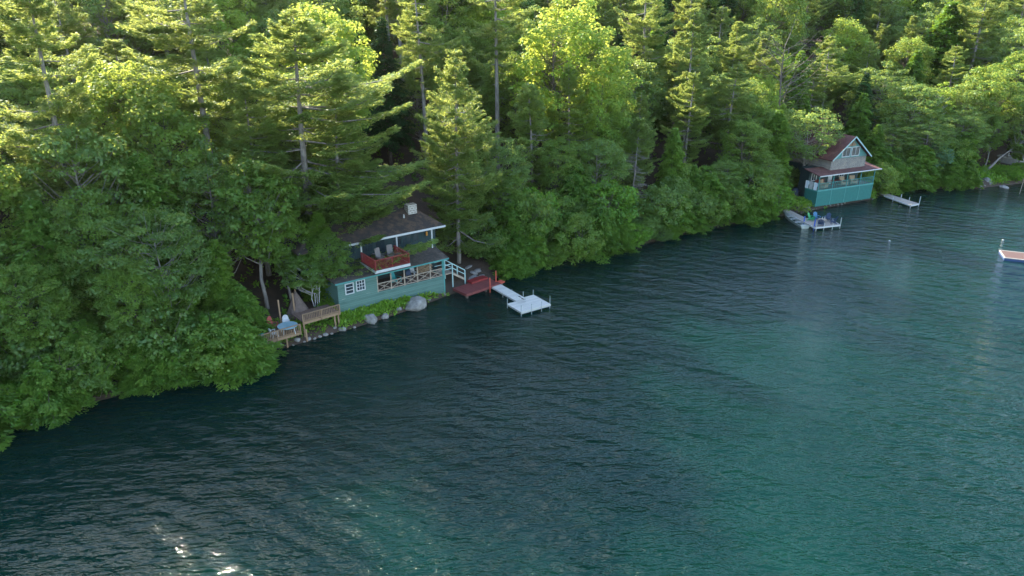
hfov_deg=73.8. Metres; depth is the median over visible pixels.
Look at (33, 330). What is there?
broadleaf tree
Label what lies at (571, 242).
shrub
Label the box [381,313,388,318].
boulder
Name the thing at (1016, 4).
pine tree
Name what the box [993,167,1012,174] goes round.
shrub
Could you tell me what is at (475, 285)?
dock platform
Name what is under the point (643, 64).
broadleaf tree
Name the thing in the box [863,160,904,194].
shrub
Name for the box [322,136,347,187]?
hemlock tree
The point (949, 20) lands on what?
hemlock tree
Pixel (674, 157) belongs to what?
hemlock tree
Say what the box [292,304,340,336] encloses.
wooden deck
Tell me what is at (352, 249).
window
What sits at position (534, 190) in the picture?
shrub
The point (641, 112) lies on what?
pine tree
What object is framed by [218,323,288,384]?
tree
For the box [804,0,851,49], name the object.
broadleaf tree
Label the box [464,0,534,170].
pine tree
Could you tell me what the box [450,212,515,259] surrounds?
shrub
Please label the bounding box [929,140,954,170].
broadleaf tree
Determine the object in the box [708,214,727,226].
hemlock tree
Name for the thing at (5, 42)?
pine tree
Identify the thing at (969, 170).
hemlock tree
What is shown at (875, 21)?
hemlock tree
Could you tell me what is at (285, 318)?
plastic chair
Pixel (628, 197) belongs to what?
shrub
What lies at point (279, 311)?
deck post
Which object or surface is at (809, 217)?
adirondack chair
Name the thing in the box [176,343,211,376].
shrub
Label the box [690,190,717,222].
shrub
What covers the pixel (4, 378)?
hemlock tree
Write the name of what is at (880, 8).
pine tree
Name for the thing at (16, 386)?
shrub
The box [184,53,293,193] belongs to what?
broadleaf tree
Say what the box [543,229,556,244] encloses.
shrub
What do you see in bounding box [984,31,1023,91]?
broadleaf tree
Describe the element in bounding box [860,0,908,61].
broadleaf tree
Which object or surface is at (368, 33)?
hemlock tree
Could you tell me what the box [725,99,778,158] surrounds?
broadleaf tree
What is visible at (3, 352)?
hemlock tree
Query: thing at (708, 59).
broadleaf tree
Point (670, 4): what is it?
spruce tree
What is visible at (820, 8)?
pine tree
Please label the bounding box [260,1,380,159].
broadleaf tree
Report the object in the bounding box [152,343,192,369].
shrub
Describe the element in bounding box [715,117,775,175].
broadleaf tree
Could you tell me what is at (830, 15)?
broadleaf tree
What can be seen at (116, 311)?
broadleaf tree
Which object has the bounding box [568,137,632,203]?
broadleaf tree
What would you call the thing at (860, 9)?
spruce tree
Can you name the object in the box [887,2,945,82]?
broadleaf tree
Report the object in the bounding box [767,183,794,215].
shrub
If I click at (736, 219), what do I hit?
hemlock tree
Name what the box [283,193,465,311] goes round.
lake cabin
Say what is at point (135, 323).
shrub
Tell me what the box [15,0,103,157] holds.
pine tree
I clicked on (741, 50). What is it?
pine tree
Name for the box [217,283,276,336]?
tree
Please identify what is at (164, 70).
broadleaf tree
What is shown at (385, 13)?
pine tree
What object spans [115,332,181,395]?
tree
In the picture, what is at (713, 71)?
hemlock tree
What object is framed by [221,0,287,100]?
pine tree
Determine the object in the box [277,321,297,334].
glass table
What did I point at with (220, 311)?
shrub
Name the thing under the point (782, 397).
lake water
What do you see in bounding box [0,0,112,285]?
pine tree
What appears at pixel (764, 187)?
shrub
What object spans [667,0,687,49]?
pine tree
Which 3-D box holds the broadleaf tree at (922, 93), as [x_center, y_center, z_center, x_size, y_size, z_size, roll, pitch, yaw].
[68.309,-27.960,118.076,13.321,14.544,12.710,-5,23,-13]
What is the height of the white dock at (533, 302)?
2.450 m
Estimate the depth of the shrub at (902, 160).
112.18 m
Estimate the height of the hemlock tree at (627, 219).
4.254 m
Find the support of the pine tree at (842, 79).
on the ground
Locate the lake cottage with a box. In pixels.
[786,118,881,206]
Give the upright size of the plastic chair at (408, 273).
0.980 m
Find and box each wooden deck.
[258,319,307,347]
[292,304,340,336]
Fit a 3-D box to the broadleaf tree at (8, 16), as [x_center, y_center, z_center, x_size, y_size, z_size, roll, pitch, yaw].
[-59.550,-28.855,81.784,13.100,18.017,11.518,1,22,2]
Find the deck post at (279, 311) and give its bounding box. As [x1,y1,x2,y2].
[277,300,281,322]
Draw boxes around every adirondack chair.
[391,272,401,282]
[807,213,814,220]
[823,213,830,220]
[830,216,837,223]
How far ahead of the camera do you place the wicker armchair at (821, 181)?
101.37 m
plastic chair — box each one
[267,316,277,325]
[282,315,289,321]
[405,270,411,280]
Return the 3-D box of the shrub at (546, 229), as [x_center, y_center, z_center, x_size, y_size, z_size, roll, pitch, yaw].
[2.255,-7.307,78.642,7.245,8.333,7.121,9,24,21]
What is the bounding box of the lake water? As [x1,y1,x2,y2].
[0,183,1023,575]
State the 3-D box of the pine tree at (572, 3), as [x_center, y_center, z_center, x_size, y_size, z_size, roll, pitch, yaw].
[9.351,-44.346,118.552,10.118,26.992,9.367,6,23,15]
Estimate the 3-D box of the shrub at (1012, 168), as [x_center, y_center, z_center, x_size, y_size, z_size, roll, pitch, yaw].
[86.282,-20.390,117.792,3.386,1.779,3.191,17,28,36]
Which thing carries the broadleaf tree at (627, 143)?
on the ground
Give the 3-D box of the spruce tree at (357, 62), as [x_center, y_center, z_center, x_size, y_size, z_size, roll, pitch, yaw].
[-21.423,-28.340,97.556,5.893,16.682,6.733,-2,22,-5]
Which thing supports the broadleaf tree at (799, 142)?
on the ground
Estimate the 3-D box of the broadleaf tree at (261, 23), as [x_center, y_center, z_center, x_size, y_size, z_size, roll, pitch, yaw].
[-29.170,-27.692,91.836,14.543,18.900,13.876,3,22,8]
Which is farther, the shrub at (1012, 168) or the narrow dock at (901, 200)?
the shrub at (1012, 168)
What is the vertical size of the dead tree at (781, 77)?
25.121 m
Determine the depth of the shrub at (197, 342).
52.52 m
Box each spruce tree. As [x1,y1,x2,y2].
[234,54,282,150]
[348,27,379,136]
[359,17,415,165]
[616,36,630,108]
[637,0,678,63]
[655,0,671,84]
[700,0,732,72]
[710,0,737,65]
[839,73,879,136]
[840,0,865,68]
[897,0,931,45]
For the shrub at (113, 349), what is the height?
3.251 m
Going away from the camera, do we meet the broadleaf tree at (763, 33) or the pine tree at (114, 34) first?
the pine tree at (114, 34)
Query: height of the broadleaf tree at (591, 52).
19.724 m
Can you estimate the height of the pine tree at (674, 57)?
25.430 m
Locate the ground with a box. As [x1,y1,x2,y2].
[0,0,1023,403]
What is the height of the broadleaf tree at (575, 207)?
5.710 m
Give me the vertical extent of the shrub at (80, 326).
5.725 m
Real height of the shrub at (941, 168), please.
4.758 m
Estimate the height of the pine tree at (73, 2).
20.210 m
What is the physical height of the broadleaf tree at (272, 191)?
15.193 m
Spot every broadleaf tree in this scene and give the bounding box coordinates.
[0,0,63,107]
[0,60,96,199]
[0,98,17,166]
[0,134,44,295]
[0,261,80,359]
[2,122,162,318]
[37,60,197,216]
[41,0,181,82]
[46,188,150,313]
[74,201,218,323]
[88,258,171,341]
[92,0,175,55]
[96,79,224,253]
[109,55,188,163]
[160,133,266,272]
[173,0,261,135]
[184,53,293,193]
[205,152,303,308]
[245,6,330,128]
[254,212,310,300]
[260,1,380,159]
[266,0,292,19]
[274,0,368,83]
[277,251,339,306]
[299,231,355,285]
[362,0,401,37]
[371,0,445,55]
[383,54,454,151]
[391,0,493,70]
[425,25,494,109]
[462,0,537,61]
[467,2,536,121]
[470,135,533,216]
[476,50,547,166]
[481,166,527,222]
[497,5,566,121]
[508,0,644,174]
[519,192,560,228]
[530,0,567,25]
[534,136,594,198]
[537,17,601,83]
[549,32,622,150]
[563,0,614,29]
[563,61,631,138]
[567,62,636,176]
[567,196,587,213]
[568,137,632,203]
[589,110,638,185]
[612,57,672,151]
[622,0,650,52]
[653,31,721,131]
[687,71,767,159]
[692,0,739,31]
[708,160,745,192]
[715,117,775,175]
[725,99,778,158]
[726,17,784,75]
[728,0,761,60]
[730,73,787,142]
[741,0,782,34]
[744,0,812,58]
[746,153,785,188]
[751,48,801,108]
[774,107,844,187]
[782,0,850,60]
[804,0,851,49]
[807,55,854,117]
[809,15,879,119]
[820,0,882,33]
[839,61,917,131]
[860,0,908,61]
[873,83,948,149]
[877,123,924,157]
[882,35,938,95]
[885,0,931,43]
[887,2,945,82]
[896,112,961,155]
[928,0,952,23]
[928,0,985,33]
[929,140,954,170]
[932,103,992,154]
[933,22,990,91]
[937,75,994,136]
[952,63,1023,133]
[969,30,1007,88]
[977,113,1011,167]
[982,14,1023,79]
[983,49,1023,147]
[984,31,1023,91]
[984,130,1023,170]
[994,18,1023,60]
[999,92,1023,166]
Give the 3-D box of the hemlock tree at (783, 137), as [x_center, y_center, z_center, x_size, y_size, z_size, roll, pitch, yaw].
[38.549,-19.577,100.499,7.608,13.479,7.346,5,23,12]
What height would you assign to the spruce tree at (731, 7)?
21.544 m
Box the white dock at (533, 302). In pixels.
[492,284,550,315]
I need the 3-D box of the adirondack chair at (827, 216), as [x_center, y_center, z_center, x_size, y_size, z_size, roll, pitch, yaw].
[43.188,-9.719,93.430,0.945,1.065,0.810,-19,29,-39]
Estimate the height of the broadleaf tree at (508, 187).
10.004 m
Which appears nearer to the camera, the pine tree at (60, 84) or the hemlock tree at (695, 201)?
the pine tree at (60, 84)
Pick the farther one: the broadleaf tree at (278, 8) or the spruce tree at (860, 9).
the spruce tree at (860, 9)
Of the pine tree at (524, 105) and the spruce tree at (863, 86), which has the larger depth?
the spruce tree at (863, 86)
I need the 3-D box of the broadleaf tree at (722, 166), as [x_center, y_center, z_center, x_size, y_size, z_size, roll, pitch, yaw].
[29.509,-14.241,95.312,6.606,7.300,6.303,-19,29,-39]
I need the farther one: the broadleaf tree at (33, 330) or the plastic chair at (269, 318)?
the plastic chair at (269, 318)
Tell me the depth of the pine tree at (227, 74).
61.01 m
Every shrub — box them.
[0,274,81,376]
[0,341,75,395]
[0,376,47,412]
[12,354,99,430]
[42,328,128,398]
[95,334,144,375]
[96,294,198,369]
[101,286,180,340]
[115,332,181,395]
[146,319,199,347]
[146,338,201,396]
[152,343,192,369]
[172,333,210,361]
[175,313,259,381]
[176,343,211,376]
[189,306,215,342]
[191,347,225,368]
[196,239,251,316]
[214,306,235,316]
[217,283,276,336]
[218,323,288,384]
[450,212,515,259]
[482,238,507,262]
[507,188,562,242]
[518,184,566,242]
[530,251,541,267]
[539,186,575,230]
[539,242,571,266]
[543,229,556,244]
[549,241,577,255]
[554,211,611,265]
[585,176,643,230]
[623,230,649,247]
[624,193,653,211]
[629,222,653,242]
[631,183,691,228]
[631,217,648,232]
[632,205,662,224]
[633,216,662,240]
[649,175,699,208]
[652,226,673,240]
[658,157,704,197]
[658,206,687,227]
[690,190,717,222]
[692,195,730,226]
[713,156,747,191]
[717,184,753,220]
[717,189,737,208]
[722,160,783,204]
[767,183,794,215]
[786,165,799,189]
[790,199,804,212]
[798,202,811,213]
[858,170,878,186]
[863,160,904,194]
[893,149,910,177]
[901,145,939,180]
[902,165,919,184]
[905,163,932,187]
[933,157,949,174]
[939,135,976,162]
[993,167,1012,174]
[1001,165,1021,172]
[1005,172,1023,180]
[1011,162,1023,171]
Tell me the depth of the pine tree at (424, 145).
76.31 m
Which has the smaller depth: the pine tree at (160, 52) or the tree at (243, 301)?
the tree at (243, 301)
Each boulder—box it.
[364,314,376,323]
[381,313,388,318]
[405,296,426,310]
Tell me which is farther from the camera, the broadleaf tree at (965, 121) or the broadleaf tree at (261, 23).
the broadleaf tree at (965, 121)
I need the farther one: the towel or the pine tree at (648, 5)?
the pine tree at (648, 5)
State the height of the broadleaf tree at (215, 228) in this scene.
15.789 m
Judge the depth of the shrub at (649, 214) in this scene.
86.61 m
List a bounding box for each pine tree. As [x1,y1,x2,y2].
[0,0,25,161]
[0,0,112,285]
[9,74,103,200]
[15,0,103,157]
[34,1,98,77]
[79,38,168,165]
[90,0,143,62]
[110,0,217,151]
[113,0,256,264]
[116,0,178,79]
[181,19,238,171]
[205,83,289,275]
[216,0,278,73]
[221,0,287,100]
[223,7,438,278]
[279,100,414,269]
[366,0,401,123]
[380,0,411,129]
[389,0,464,169]
[409,108,474,243]
[414,48,508,263]
[426,83,500,224]
[439,45,488,120]
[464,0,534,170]
[506,82,554,191]
[524,0,561,30]
[539,39,582,166]
[540,64,596,191]
[545,0,591,25]
[591,0,625,67]
[593,0,647,44]
[614,0,680,153]
[621,93,659,178]
[622,117,657,192]
[631,0,673,56]
[657,31,703,128]
[659,71,714,180]
[664,7,726,160]
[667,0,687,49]
[667,0,720,71]
[672,0,708,49]
[695,64,757,161]
[703,7,739,63]
[707,6,744,104]
[709,20,760,124]
[735,38,785,108]
[739,34,775,74]
[748,0,795,39]
[777,34,809,87]
[788,0,826,63]
[791,0,834,53]
[804,62,834,126]
[810,35,861,129]
[838,24,868,110]
[847,42,881,107]
[864,0,894,65]
[865,23,894,74]
[883,16,929,81]
[928,45,972,113]
[932,0,979,59]
[943,0,1011,93]
[964,0,1012,29]
[967,0,1007,28]
[991,48,1023,132]
[1004,0,1023,45]
[1004,5,1023,32]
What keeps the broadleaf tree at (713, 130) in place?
on the ground
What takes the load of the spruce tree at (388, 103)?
on the ground
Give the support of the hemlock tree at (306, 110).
on the ground
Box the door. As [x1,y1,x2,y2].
[376,239,384,252]
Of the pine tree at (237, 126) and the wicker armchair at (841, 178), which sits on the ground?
the pine tree at (237, 126)
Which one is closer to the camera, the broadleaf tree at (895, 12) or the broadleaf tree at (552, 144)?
the broadleaf tree at (552, 144)
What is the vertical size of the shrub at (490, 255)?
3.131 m
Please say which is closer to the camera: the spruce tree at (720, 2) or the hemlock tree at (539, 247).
the hemlock tree at (539, 247)
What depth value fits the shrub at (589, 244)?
77.81 m
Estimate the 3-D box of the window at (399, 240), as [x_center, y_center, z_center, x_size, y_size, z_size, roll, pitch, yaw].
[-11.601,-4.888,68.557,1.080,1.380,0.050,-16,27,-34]
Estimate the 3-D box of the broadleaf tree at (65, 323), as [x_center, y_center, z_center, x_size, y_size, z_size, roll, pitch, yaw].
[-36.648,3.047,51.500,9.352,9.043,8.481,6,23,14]
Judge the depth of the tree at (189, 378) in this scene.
52.25 m
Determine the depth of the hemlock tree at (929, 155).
109.99 m
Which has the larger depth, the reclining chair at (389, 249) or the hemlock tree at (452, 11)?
the hemlock tree at (452, 11)
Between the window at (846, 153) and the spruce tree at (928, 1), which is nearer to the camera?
the window at (846, 153)
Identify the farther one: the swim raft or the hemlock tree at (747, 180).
the hemlock tree at (747, 180)
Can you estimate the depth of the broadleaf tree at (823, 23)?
154.15 m
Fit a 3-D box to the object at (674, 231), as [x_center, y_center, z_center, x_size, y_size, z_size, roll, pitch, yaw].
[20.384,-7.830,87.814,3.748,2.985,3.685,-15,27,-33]
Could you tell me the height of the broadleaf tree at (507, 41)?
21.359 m
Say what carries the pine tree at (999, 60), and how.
on the ground
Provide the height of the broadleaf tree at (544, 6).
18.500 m
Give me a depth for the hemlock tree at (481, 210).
84.80 m
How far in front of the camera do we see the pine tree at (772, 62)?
114.69 m
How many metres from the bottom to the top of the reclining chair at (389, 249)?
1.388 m
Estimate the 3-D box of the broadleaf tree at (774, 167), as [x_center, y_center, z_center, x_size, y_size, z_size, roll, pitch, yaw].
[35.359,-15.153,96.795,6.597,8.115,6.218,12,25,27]
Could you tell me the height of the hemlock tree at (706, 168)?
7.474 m
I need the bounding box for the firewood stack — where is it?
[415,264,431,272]
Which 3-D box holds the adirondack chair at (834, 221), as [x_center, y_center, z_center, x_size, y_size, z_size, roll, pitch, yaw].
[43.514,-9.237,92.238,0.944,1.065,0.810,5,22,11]
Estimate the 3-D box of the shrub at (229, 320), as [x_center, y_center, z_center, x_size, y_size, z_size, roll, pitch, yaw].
[-22.026,4.592,54.847,7.196,5.427,7.320,-10,24,-23]
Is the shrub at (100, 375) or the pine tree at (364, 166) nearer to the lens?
the shrub at (100, 375)
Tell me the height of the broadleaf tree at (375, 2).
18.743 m
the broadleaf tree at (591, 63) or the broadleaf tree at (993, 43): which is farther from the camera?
the broadleaf tree at (993, 43)
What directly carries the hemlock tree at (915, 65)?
on the ground
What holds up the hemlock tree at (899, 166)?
on the ground
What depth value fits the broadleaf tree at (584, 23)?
107.25 m
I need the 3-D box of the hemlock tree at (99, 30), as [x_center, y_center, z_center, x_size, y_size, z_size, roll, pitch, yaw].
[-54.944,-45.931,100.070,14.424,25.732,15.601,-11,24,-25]
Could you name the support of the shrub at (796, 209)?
on the ground
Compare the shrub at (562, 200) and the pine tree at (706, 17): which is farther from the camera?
the pine tree at (706, 17)
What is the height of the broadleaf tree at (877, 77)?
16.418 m
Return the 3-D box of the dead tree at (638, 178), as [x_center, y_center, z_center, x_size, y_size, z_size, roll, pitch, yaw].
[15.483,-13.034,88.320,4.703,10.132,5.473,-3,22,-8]
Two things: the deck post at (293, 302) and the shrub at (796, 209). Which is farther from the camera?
the shrub at (796, 209)
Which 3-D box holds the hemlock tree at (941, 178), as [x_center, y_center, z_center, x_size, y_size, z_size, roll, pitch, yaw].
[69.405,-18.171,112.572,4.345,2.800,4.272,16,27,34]
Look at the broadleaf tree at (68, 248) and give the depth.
51.48 m
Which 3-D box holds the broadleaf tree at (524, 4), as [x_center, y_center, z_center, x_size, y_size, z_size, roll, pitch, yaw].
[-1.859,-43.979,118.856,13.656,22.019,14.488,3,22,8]
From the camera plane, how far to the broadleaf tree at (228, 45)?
84.69 m
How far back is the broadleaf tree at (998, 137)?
116.95 m
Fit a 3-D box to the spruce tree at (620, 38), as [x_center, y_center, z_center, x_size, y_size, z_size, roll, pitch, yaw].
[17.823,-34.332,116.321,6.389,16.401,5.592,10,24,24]
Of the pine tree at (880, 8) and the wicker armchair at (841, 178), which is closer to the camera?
the wicker armchair at (841, 178)
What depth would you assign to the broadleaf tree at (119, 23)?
91.03 m
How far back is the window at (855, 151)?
101.45 m
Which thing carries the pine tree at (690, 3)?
on the ground
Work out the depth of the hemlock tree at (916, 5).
146.88 m
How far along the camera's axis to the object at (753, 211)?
92.69 m
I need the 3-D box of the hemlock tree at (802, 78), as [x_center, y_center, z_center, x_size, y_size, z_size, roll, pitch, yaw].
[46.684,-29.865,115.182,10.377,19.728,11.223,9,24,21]
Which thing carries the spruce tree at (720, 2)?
on the ground
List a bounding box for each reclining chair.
[374,247,384,259]
[386,244,394,257]
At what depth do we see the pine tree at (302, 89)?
62.56 m
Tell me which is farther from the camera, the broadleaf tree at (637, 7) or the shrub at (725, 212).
the broadleaf tree at (637, 7)
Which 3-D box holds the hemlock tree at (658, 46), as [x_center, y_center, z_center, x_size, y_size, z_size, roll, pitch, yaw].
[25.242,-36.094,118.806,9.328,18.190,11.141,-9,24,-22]
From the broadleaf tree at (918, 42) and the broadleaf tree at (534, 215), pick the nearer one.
the broadleaf tree at (534, 215)
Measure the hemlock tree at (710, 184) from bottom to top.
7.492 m
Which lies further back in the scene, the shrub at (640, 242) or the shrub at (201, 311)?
the shrub at (640, 242)
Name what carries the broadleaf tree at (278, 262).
on the ground
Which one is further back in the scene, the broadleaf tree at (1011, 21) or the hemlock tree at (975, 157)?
the broadleaf tree at (1011, 21)
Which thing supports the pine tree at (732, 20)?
on the ground
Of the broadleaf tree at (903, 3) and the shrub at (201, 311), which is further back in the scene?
the broadleaf tree at (903, 3)
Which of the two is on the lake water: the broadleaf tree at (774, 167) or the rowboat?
the rowboat
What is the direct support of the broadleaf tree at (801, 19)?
on the ground
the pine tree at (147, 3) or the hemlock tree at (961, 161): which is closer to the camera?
the pine tree at (147, 3)
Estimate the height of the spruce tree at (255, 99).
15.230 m
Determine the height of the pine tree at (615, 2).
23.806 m
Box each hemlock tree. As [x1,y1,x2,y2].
[0,197,108,367]
[0,335,23,383]
[0,370,16,395]
[0,381,26,451]
[52,370,102,409]
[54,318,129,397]
[98,27,198,55]
[115,369,150,398]
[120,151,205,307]
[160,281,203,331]
[161,310,196,342]
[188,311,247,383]
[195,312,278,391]
[290,0,346,96]
[293,63,344,163]
[297,212,337,305]
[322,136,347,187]
[336,0,400,86]
[440,0,480,80]
[443,112,496,226]
[486,199,545,261]
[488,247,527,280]
[503,10,536,120]
[507,237,540,276]
[524,227,553,272]
[547,210,581,255]
[558,163,595,212]
[573,227,594,260]
[577,197,624,264]
[606,217,640,255]
[612,209,639,236]
[634,25,675,130]
[651,127,686,192]
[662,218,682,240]
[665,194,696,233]
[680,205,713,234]
[684,0,714,40]
[688,165,701,202]
[688,193,709,218]
[698,164,719,198]
[698,172,731,225]
[702,48,719,128]
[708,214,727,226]
[728,209,744,223]
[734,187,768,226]
[742,175,756,189]
[755,109,795,200]
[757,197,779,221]
[780,50,811,127]
[840,92,872,146]
[862,124,887,190]
[866,2,883,36]
[868,50,926,145]
[878,148,894,165]
[882,0,931,90]
[883,157,912,195]
[897,141,917,158]
[901,145,941,192]
[908,0,970,115]
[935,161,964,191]
[936,170,944,186]
[938,151,972,187]
[953,131,980,172]
[957,166,978,189]
[966,168,984,189]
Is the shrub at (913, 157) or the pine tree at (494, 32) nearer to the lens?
the pine tree at (494, 32)
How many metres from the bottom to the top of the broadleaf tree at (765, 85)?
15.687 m
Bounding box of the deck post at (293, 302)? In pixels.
[291,293,294,310]
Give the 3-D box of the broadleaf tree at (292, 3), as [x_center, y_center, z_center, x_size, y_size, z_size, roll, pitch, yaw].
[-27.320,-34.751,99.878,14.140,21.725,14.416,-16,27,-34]
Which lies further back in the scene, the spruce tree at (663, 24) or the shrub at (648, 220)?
the spruce tree at (663, 24)
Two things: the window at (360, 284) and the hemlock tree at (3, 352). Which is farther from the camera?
the window at (360, 284)
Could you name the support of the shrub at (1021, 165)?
on the ground
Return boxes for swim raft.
[999,250,1023,262]
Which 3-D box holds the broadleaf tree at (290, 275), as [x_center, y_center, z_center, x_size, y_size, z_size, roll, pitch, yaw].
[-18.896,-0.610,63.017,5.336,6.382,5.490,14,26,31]
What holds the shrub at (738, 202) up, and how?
on the ground
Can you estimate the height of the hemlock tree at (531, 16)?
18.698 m
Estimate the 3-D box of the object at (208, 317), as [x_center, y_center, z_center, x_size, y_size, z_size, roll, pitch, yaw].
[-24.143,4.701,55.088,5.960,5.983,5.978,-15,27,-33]
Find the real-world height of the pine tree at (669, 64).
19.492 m
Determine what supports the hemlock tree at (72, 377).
on the ground
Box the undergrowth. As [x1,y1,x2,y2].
[1,104,1023,343]
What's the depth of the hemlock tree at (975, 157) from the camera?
112.89 m
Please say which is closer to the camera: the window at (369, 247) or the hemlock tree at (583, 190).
the window at (369, 247)
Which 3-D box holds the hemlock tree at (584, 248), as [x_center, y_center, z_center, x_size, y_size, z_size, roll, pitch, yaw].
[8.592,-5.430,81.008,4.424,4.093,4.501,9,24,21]
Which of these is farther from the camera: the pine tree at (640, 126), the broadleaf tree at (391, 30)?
the broadleaf tree at (391, 30)
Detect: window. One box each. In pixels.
[344,282,354,294]
[346,245,354,254]
[356,279,365,291]
[362,242,373,252]
[391,236,401,246]
[401,234,410,244]
[413,232,418,241]
[811,173,816,180]
[842,147,851,156]
[851,146,860,155]
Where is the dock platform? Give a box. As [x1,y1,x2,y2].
[453,271,504,298]
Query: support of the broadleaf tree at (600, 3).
on the ground
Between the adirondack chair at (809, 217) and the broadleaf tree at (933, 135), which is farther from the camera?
the broadleaf tree at (933, 135)
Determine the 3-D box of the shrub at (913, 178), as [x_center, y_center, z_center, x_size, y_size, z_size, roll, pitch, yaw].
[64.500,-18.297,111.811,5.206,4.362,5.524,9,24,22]
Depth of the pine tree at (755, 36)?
127.26 m
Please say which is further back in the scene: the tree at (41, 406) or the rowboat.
the rowboat
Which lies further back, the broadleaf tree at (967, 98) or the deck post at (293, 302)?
the broadleaf tree at (967, 98)
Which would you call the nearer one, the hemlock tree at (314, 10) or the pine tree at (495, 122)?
the pine tree at (495, 122)
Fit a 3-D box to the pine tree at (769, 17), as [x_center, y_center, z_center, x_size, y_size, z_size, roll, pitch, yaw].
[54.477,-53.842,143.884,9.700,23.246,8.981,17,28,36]
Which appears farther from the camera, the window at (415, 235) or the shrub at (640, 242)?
the shrub at (640, 242)
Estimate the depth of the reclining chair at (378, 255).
65.76 m
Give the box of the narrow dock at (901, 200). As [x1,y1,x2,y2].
[877,190,920,207]
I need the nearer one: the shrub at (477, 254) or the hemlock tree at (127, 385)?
the hemlock tree at (127, 385)
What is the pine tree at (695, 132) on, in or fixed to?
on the ground
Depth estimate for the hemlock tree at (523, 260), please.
75.23 m
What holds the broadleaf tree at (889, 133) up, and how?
on the ground
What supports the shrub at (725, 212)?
on the ground
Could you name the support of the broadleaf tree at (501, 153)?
on the ground
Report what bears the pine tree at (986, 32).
on the ground
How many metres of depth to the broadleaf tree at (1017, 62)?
125.23 m
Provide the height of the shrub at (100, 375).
5.835 m
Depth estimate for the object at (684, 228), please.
88.14 m
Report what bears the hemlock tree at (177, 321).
on the ground
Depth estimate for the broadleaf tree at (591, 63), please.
96.46 m
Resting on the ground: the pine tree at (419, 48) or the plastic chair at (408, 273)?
the pine tree at (419, 48)
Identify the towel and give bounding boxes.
[813,182,817,189]
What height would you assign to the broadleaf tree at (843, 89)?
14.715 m
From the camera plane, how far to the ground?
89.88 m
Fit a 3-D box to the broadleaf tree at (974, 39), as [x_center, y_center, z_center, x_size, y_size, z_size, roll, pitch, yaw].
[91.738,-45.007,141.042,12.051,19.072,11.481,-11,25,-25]
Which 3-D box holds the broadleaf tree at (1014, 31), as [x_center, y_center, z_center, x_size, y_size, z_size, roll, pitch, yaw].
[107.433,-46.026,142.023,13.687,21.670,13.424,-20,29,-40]
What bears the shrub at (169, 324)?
on the ground
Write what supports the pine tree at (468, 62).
on the ground
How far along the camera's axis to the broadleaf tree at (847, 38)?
130.03 m
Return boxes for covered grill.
[792,188,800,195]
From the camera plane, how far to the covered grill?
102.49 m
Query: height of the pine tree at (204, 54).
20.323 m
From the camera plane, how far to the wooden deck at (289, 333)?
58.67 m
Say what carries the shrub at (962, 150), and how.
on the ground
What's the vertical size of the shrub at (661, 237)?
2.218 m
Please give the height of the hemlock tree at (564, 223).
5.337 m
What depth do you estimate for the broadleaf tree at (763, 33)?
130.40 m
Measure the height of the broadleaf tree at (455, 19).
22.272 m
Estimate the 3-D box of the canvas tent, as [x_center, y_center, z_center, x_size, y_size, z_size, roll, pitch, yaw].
[-19.721,1.296,62.447,2.481,2.600,2.452,-18,28,-37]
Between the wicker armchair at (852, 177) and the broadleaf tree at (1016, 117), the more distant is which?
the broadleaf tree at (1016, 117)
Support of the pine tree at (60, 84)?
on the ground
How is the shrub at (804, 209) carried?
on the ground
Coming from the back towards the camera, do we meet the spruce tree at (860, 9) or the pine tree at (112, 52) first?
the spruce tree at (860, 9)
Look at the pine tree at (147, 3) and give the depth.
79.24 m
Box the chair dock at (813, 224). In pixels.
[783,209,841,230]
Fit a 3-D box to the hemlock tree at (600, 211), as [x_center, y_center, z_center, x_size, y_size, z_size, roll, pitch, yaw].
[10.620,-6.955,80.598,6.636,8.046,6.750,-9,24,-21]
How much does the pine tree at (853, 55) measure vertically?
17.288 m
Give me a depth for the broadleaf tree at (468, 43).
101.73 m
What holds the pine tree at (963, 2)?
on the ground
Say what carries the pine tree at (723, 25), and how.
on the ground
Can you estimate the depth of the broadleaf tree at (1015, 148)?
117.53 m
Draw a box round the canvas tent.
[286,289,308,320]
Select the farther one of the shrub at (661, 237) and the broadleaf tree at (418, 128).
the broadleaf tree at (418, 128)
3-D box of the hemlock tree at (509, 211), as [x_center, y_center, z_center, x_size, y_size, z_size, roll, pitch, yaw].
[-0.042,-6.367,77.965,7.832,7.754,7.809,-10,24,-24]
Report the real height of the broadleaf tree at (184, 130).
19.321 m
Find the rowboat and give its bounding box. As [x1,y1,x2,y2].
[784,211,809,228]
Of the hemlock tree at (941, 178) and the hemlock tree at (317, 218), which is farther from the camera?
the hemlock tree at (941, 178)
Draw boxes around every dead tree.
[626,150,650,209]
[746,12,832,114]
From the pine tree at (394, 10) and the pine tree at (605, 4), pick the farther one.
the pine tree at (605, 4)
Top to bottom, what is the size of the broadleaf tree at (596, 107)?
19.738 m
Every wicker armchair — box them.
[819,179,828,187]
[838,176,847,184]
[848,175,857,183]
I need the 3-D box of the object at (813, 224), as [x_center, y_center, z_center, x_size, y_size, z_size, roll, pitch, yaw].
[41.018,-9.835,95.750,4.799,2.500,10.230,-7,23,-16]
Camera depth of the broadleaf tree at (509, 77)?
95.55 m
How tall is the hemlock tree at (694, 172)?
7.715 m

